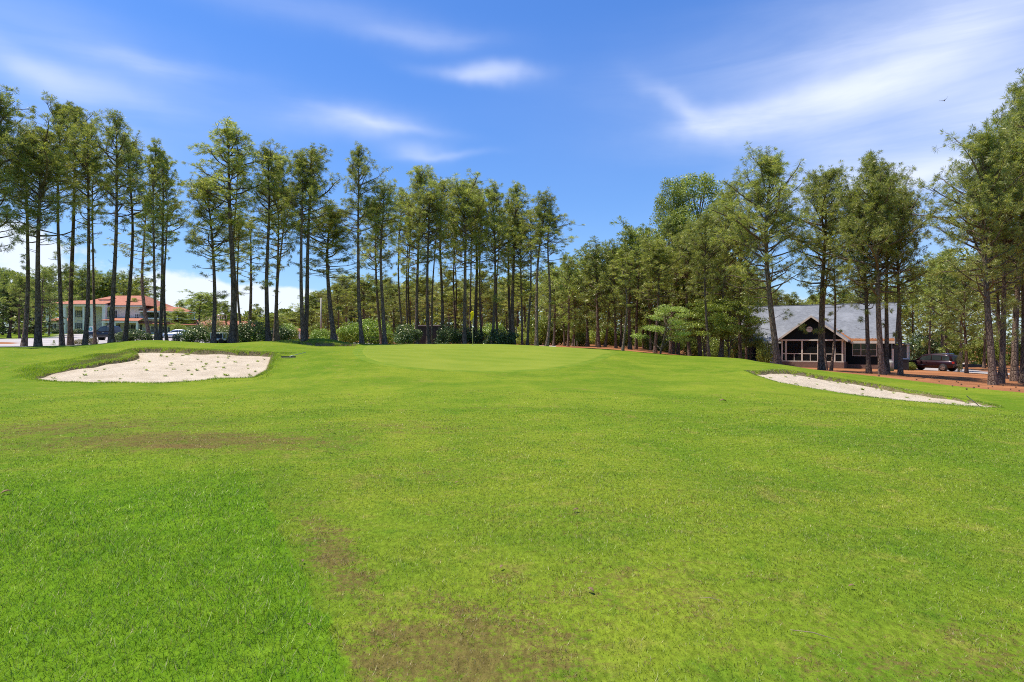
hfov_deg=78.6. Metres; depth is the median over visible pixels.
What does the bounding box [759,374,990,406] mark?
sand
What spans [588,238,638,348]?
pine tree
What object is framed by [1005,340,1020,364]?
woodland shrub
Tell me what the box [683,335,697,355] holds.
woodland shrub
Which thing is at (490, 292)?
pine tree
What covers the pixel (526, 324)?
woodland shrub
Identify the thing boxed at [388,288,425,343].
pine tree
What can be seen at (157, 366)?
sand
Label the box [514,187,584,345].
pine tree
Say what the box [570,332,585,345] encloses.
shrub
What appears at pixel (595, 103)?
sky
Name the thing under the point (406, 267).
pine tree
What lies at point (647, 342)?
woodland shrub
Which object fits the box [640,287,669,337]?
pine tree
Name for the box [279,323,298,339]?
shrub
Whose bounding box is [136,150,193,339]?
pine tree
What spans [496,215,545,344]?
pine tree
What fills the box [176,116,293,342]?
pine tree
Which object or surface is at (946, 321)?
pine tree
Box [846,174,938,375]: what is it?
pine tree
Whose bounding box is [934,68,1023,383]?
pine tree
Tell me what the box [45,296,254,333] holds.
white house
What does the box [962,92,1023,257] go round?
pine tree
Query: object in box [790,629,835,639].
fallen twig
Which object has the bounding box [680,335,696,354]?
woodland shrub
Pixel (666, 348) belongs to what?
woodland shrub
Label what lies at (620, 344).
pine tree
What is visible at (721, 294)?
pine tree
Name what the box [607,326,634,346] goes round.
woodland shrub
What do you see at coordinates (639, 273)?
pine tree
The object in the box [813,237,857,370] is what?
pine tree
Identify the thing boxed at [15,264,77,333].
pine tree
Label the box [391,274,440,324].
pine tree
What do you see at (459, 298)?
pine tree
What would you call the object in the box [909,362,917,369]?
shrub
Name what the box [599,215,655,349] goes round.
pine tree
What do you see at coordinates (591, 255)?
pine tree
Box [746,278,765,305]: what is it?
pine tree
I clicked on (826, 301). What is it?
pine tree
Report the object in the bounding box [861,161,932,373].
pine tree
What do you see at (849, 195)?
pine tree
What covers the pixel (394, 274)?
pine tree
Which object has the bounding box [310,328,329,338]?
shrub
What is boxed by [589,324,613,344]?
woodland shrub
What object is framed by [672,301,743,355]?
tree
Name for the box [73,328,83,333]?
shrub
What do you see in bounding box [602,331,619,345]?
woodland shrub
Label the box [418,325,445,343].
shed
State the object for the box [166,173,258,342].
pine tree
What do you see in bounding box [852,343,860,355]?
window
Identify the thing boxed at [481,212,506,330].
pine tree
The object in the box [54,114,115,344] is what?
pine tree
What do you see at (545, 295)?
pine tree
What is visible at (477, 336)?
shrub
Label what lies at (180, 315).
pine tree
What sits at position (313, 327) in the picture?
woodland shrub
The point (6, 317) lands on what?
cedar tree
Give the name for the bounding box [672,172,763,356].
pine tree
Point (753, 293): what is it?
pine tree
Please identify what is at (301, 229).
pine tree
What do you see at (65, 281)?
pine tree
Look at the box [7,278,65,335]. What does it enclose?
cedar tree
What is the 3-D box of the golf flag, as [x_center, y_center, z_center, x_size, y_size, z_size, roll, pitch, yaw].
[-2.612,-0.759,40.974,0.249,2.402,0.121,0,0,-25]
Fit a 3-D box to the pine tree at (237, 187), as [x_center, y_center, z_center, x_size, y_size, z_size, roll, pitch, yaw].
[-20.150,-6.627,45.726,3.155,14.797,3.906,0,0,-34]
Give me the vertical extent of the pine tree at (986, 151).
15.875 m
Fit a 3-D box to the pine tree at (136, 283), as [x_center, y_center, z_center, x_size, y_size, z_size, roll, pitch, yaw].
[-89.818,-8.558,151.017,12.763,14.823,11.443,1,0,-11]
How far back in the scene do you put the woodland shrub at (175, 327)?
114.92 m
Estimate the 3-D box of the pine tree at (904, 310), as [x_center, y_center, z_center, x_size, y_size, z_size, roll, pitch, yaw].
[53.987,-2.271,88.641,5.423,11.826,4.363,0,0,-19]
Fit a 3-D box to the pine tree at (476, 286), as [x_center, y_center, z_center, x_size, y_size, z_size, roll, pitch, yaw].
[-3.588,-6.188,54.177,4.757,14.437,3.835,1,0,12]
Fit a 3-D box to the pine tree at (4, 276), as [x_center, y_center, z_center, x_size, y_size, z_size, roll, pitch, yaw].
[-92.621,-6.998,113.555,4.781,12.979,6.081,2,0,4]
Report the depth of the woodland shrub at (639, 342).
75.08 m
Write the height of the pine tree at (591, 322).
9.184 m
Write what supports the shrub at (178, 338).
on the road
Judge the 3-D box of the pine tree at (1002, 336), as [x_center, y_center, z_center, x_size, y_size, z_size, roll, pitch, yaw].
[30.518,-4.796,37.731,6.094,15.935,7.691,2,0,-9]
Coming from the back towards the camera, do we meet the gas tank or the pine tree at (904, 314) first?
the pine tree at (904, 314)
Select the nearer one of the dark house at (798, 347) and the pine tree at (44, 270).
the dark house at (798, 347)
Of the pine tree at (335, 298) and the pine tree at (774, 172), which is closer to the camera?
the pine tree at (774, 172)
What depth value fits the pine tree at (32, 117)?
39.25 m
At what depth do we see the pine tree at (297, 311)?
129.26 m
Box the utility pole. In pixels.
[320,298,321,329]
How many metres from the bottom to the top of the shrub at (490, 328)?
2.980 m
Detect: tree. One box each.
[0,84,52,252]
[0,88,37,218]
[0,107,94,345]
[0,135,63,345]
[0,267,15,334]
[0,268,34,338]
[0,272,7,289]
[0,287,45,337]
[6,273,53,322]
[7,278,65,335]
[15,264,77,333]
[34,90,97,345]
[34,101,107,344]
[41,263,68,335]
[53,263,79,300]
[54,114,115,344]
[57,263,103,300]
[64,267,98,299]
[67,108,155,342]
[70,148,113,343]
[73,270,103,299]
[74,136,161,340]
[84,273,116,298]
[91,269,132,296]
[102,196,177,339]
[109,277,150,295]
[116,270,139,295]
[120,276,166,299]
[130,136,182,339]
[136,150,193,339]
[146,180,184,340]
[147,306,170,320]
[158,310,198,327]
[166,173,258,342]
[170,299,196,318]
[172,289,221,327]
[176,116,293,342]
[198,292,224,319]
[200,301,245,327]
[214,153,254,342]
[217,210,255,341]
[229,211,281,340]
[237,138,303,340]
[241,314,264,328]
[244,306,271,324]
[249,150,301,340]
[257,313,287,328]
[259,196,299,340]
[271,305,319,332]
[275,142,347,339]
[275,154,332,340]
[278,311,299,327]
[279,199,376,339]
[288,288,340,325]
[298,291,325,336]
[304,297,341,330]
[313,284,352,340]
[330,271,363,326]
[332,273,391,342]
[334,141,393,343]
[350,197,400,343]
[352,291,389,325]
[359,175,426,343]
[373,284,405,335]
[378,276,402,323]
[382,163,459,343]
[385,186,417,328]
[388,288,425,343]
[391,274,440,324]
[392,198,416,331]
[393,190,426,326]
[403,186,455,343]
[411,176,463,342]
[421,279,440,324]
[423,287,483,342]
[424,213,455,343]
[429,269,463,328]
[437,168,502,343]
[437,212,468,342]
[437,222,463,327]
[448,185,492,343]
[451,178,483,330]
[452,276,478,327]
[467,195,498,342]
[467,269,497,342]
[469,180,522,343]
[470,216,491,330]
[471,289,507,324]
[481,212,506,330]
[483,276,515,329]
[486,204,534,342]
[488,180,536,344]
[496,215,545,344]
[498,268,542,343]
[502,279,545,334]
[506,209,545,344]
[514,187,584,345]
[528,213,579,345]
[530,276,559,316]
[532,262,571,345]
[538,270,557,322]
[539,266,572,345]
[550,251,595,346]
[551,272,604,345]
[554,269,592,345]
[559,235,618,347]
[559,245,607,346]
[580,288,617,343]
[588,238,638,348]
[590,256,632,346]
[590,263,613,345]
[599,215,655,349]
[603,243,638,346]
[608,249,644,350]
[611,257,644,347]
[616,223,661,349]
[629,236,666,348]
[631,233,688,352]
[631,304,693,353]
[632,279,652,348]
[634,271,659,349]
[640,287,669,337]
[645,175,694,353]
[654,209,710,353]
[661,171,735,355]
[661,220,715,355]
[666,224,694,354]
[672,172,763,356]
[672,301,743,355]
[680,212,744,356]
[693,295,768,357]
[706,142,824,364]
[711,252,736,340]
[715,197,789,358]
[715,284,757,348]
[733,260,766,359]
[736,319,764,359]
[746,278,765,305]
[753,160,869,369]
[760,287,788,305]
[779,290,808,304]
[803,216,847,369]
[810,148,958,374]
[810,294,833,304]
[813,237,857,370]
[816,283,854,303]
[825,167,911,373]
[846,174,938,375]
[847,278,872,302]
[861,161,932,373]
[881,286,911,330]
[892,263,933,359]
[906,116,1023,384]
[907,243,980,352]
[907,256,961,353]
[915,252,966,370]
[930,257,984,372]
[932,262,1000,368]
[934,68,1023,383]
[940,83,1021,380]
[951,135,1023,383]
[957,242,1021,378]
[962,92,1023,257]
[965,267,1012,368]
[975,245,1009,364]
[977,264,1020,368]
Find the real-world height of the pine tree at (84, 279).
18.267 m
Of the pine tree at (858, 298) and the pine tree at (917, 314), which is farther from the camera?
the pine tree at (858, 298)
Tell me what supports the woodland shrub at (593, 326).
on the pine straw ground at (969, 380)
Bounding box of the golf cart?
[209,333,226,342]
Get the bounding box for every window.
[76,310,80,316]
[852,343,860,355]
[861,343,865,355]
[870,343,876,355]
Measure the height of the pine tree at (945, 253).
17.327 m
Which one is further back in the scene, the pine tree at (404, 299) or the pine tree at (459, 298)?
the pine tree at (459, 298)
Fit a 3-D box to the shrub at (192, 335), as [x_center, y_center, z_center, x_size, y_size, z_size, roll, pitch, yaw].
[-24.323,-0.392,47.934,2.454,1.651,2.584,0,0,-34]
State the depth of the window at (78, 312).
133.98 m
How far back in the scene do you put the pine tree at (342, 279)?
108.18 m
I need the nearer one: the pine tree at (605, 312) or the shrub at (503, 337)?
the shrub at (503, 337)
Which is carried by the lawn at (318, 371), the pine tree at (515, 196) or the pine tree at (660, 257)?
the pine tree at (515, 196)
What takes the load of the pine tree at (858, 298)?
on the pine straw ground at (969, 380)
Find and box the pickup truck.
[89,326,136,339]
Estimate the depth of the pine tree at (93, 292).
44.77 m
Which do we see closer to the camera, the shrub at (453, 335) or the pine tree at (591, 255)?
the shrub at (453, 335)
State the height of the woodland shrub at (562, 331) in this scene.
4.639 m
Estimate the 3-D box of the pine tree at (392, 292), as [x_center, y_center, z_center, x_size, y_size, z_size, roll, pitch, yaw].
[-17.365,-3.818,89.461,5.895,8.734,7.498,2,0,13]
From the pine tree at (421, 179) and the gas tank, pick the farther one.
the gas tank
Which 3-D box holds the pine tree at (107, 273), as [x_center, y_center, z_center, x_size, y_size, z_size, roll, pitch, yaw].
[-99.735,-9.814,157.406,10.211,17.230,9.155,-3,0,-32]
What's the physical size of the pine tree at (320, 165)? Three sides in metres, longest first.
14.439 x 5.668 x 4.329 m
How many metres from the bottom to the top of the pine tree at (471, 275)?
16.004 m
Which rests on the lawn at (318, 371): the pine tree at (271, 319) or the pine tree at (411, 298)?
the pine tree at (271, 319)
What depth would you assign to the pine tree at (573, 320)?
67.01 m
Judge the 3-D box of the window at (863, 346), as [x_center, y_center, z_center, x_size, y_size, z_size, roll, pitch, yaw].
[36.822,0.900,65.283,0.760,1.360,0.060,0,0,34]
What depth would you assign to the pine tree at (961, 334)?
72.94 m
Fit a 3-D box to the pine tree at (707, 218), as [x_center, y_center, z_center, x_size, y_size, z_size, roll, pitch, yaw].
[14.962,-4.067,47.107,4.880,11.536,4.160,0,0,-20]
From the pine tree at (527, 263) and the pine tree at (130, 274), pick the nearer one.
the pine tree at (130, 274)
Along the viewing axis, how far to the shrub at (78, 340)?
45.76 m
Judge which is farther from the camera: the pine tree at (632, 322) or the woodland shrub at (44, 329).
the woodland shrub at (44, 329)
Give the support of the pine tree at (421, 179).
on the lawn at (318, 371)
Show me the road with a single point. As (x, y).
(47, 341)
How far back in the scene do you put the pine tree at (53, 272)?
104.89 m
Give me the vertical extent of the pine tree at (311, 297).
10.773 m
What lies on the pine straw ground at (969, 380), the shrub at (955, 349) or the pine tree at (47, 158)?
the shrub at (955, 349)
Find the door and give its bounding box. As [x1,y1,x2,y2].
[430,329,436,343]
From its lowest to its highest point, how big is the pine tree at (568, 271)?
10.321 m
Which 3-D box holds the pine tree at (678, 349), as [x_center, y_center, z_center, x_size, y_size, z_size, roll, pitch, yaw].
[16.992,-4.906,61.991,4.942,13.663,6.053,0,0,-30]
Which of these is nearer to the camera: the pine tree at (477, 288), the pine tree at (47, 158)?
the pine tree at (47, 158)
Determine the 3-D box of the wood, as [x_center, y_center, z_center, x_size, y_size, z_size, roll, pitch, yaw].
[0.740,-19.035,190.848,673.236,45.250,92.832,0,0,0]
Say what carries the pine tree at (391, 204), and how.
on the lawn at (318, 371)
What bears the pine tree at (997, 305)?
on the pine straw ground at (969, 380)
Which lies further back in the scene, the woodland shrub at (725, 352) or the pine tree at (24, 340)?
the woodland shrub at (725, 352)
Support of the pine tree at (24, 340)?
on the road
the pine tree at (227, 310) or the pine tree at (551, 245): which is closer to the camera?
the pine tree at (551, 245)
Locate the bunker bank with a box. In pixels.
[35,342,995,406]
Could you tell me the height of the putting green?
1.130 m
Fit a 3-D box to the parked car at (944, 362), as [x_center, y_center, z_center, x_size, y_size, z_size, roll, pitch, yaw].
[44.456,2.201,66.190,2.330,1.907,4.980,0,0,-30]
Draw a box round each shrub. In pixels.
[28,326,51,333]
[50,328,58,333]
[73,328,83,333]
[74,339,81,344]
[116,329,153,341]
[170,324,185,330]
[171,333,180,340]
[178,325,209,342]
[196,316,228,342]
[216,327,229,339]
[238,319,272,342]
[270,325,296,339]
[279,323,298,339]
[308,322,325,336]
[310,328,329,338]
[336,321,363,342]
[351,317,394,343]
[392,323,422,343]
[433,322,461,343]
[459,326,487,343]
[478,322,506,336]
[483,328,519,344]
[516,331,532,344]
[517,314,534,343]
[524,312,550,344]
[544,317,567,344]
[556,316,571,344]
[570,313,585,340]
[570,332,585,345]
[584,319,602,335]
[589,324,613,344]
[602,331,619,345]
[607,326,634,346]
[633,332,657,347]
[642,330,666,349]
[659,337,684,352]
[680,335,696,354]
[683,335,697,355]
[697,335,717,356]
[709,335,727,357]
[717,342,733,357]
[729,338,747,358]
[755,337,772,362]
[904,329,940,359]
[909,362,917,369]
[934,326,964,362]
[955,356,962,371]
[963,330,999,364]
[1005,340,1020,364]
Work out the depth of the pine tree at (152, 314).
135.31 m
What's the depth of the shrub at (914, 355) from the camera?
85.20 m
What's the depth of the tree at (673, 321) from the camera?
45.71 m
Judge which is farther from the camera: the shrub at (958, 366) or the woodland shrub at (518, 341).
the woodland shrub at (518, 341)
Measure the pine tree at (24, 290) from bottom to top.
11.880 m
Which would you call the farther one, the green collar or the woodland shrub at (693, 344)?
the woodland shrub at (693, 344)
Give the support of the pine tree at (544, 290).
on the pine straw ground at (969, 380)
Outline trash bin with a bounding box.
[903,358,908,369]
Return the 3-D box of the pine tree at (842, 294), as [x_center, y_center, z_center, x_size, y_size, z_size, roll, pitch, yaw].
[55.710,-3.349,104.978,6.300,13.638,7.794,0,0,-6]
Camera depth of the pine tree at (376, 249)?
54.93 m
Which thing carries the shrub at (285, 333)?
on the lawn at (318, 371)
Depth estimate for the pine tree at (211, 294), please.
157.82 m
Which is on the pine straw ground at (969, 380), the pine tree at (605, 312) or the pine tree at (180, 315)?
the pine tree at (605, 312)
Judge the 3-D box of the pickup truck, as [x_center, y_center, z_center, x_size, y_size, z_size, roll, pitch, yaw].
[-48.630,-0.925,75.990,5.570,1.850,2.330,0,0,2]
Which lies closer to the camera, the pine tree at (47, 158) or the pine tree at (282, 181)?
the pine tree at (47, 158)
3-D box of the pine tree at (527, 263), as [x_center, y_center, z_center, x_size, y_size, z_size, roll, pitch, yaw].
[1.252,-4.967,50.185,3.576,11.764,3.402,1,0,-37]
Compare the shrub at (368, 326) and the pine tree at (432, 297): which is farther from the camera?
the shrub at (368, 326)
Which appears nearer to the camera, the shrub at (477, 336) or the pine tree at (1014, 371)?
the pine tree at (1014, 371)
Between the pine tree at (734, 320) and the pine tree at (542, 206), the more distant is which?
the pine tree at (734, 320)
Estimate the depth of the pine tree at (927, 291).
67.10 m
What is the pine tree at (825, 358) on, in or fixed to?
on the pine straw ground at (969, 380)
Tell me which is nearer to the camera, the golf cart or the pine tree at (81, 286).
the golf cart
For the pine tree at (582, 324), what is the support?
on the pine straw ground at (969, 380)
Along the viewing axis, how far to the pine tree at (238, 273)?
49.94 m
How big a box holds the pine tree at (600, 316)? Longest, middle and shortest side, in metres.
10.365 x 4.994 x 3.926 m
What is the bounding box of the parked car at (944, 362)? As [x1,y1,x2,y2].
[909,353,961,370]
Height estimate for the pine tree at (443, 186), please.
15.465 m
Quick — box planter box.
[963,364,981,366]
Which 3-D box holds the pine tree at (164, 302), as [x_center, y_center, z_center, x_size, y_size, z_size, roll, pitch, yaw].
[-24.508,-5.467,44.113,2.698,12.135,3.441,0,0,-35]
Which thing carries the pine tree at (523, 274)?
on the pine straw ground at (969, 380)
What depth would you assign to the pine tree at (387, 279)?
97.20 m
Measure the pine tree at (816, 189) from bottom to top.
15.996 m
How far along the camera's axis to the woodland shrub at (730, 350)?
67.29 m
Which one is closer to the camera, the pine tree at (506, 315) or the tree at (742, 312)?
the tree at (742, 312)
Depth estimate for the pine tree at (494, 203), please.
50.62 m
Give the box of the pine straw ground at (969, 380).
[0,337,1023,392]
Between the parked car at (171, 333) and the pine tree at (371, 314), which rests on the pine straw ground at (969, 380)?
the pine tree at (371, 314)
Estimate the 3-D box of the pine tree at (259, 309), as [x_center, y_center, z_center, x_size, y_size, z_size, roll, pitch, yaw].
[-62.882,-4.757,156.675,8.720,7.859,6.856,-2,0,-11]
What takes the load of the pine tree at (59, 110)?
on the lawn at (318, 371)
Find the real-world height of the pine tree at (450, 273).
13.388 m
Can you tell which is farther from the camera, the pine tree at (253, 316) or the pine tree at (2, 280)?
the pine tree at (253, 316)
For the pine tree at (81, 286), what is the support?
on the lawn at (318, 371)
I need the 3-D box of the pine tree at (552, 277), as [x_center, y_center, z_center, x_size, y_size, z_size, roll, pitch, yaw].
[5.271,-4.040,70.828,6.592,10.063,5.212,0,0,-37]
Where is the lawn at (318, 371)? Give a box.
[0,333,1023,681]
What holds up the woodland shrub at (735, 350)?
on the pine straw ground at (969, 380)
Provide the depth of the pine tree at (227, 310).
139.19 m
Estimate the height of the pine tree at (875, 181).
15.743 m
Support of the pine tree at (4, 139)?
on the lawn at (318, 371)
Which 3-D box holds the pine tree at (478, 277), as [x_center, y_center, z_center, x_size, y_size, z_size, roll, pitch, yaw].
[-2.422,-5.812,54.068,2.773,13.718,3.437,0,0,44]
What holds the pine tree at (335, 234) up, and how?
on the lawn at (318, 371)
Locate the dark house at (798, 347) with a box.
[736,302,910,368]
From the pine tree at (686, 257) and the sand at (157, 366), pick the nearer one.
the sand at (157, 366)
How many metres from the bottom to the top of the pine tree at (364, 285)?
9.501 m
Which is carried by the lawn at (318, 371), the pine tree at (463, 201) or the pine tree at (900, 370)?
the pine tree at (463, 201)
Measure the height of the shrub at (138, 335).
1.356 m
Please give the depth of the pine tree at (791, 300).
97.57 m
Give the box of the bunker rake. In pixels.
[281,352,305,357]
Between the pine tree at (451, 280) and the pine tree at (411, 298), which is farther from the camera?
the pine tree at (411, 298)
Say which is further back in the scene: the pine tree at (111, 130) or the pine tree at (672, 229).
the pine tree at (672, 229)
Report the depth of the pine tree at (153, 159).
39.78 m
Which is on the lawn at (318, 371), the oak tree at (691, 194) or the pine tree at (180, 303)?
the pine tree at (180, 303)
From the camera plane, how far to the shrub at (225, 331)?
46.56 m
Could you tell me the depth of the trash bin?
59.76 m
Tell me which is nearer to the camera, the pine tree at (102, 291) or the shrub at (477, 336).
the shrub at (477, 336)
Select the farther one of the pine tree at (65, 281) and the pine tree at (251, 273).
the pine tree at (65, 281)
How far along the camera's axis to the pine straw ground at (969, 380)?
44.60 m
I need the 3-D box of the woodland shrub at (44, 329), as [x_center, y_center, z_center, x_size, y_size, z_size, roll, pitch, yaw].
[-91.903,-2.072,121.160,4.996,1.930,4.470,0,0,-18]
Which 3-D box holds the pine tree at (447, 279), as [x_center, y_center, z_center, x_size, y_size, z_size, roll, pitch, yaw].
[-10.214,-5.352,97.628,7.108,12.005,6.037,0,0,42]
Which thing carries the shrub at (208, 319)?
on the lawn at (318, 371)
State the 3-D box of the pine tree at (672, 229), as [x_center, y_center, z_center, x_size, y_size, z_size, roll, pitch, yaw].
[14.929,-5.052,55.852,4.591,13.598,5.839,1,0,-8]
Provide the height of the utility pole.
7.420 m
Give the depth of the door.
59.98 m
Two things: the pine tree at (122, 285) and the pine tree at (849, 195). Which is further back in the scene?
the pine tree at (122, 285)
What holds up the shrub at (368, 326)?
on the pine straw ground at (969, 380)
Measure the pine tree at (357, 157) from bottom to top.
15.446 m
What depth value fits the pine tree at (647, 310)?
66.26 m
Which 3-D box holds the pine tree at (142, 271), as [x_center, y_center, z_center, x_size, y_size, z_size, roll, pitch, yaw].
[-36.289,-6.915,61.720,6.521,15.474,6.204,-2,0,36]
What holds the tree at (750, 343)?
on the pine straw ground at (969, 380)
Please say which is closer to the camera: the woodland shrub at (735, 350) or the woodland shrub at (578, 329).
the woodland shrub at (735, 350)
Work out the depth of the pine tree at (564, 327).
72.95 m
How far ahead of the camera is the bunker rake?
29.74 m
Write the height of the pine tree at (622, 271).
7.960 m
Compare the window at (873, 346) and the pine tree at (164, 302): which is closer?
the pine tree at (164, 302)
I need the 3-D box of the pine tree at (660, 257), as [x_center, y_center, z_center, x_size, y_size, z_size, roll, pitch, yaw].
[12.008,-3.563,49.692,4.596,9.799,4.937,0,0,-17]
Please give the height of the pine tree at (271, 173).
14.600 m
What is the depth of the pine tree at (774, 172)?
43.62 m
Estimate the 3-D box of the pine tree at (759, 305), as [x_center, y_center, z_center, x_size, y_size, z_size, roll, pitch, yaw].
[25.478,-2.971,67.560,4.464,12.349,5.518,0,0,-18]
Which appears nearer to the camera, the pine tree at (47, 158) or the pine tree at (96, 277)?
the pine tree at (47, 158)
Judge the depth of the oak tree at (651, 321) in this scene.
70.82 m
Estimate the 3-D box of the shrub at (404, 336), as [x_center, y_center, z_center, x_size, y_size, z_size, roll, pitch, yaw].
[-8.502,-0.418,50.155,2.700,2.048,2.704,0,0,34]
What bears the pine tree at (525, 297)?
on the pine straw ground at (969, 380)
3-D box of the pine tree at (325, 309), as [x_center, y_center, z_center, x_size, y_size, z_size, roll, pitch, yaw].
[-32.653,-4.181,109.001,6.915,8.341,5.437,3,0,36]
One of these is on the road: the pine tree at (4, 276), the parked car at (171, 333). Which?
the parked car at (171, 333)
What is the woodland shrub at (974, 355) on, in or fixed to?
on the pine straw ground at (969, 380)
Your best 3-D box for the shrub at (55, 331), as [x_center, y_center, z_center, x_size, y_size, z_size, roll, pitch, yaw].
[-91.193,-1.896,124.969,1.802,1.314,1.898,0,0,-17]
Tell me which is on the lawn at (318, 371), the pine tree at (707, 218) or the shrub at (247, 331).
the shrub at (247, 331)
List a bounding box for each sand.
[41,353,270,382]
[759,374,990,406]
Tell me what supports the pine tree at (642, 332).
on the pine straw ground at (969, 380)
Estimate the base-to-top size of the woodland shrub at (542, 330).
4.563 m
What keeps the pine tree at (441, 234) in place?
on the lawn at (318, 371)
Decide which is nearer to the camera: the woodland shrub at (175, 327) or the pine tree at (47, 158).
the pine tree at (47, 158)
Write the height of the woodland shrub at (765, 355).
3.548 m
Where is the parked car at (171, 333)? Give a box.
[163,329,184,337]
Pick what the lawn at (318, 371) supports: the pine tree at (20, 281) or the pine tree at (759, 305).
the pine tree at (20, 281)
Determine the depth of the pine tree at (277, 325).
49.89 m
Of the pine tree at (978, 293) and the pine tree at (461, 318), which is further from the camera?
the pine tree at (461, 318)
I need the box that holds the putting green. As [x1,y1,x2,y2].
[363,344,611,370]
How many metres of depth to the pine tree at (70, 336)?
42.75 m
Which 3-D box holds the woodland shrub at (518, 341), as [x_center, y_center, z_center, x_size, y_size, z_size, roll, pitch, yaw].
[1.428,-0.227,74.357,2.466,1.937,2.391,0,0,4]
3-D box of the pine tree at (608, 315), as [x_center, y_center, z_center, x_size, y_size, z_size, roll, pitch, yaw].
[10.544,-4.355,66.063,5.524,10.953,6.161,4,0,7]
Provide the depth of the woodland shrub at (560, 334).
77.81 m
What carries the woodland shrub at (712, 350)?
on the pine straw ground at (969, 380)
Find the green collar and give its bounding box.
[353,344,618,371]
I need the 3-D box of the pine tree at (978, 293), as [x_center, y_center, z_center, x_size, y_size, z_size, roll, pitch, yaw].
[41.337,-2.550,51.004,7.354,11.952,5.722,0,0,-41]
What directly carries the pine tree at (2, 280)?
on the lawn at (318, 371)
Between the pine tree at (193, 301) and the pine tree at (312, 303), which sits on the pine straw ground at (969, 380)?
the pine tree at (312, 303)
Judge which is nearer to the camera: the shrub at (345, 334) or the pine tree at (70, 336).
the pine tree at (70, 336)
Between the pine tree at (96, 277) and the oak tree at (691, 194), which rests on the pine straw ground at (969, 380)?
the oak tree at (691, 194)
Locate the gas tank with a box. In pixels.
[889,359,893,370]
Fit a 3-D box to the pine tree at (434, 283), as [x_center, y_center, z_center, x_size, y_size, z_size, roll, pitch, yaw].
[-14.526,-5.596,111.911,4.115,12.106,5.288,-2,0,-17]
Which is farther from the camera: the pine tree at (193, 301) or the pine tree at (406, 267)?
the pine tree at (193, 301)
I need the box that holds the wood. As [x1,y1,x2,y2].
[0,240,1020,346]
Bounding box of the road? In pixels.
[0,334,1009,374]
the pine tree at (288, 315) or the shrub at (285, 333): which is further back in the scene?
the pine tree at (288, 315)
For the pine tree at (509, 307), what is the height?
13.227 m
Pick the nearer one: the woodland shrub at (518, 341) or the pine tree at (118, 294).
the woodland shrub at (518, 341)
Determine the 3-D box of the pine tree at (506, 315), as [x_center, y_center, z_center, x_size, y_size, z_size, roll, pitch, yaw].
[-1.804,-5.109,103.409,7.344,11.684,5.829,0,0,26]
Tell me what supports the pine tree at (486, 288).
on the pine straw ground at (969, 380)
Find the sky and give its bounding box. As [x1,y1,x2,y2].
[0,0,1023,343]
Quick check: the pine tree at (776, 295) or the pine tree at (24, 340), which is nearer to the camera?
the pine tree at (24, 340)
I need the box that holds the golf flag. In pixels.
[470,311,473,344]

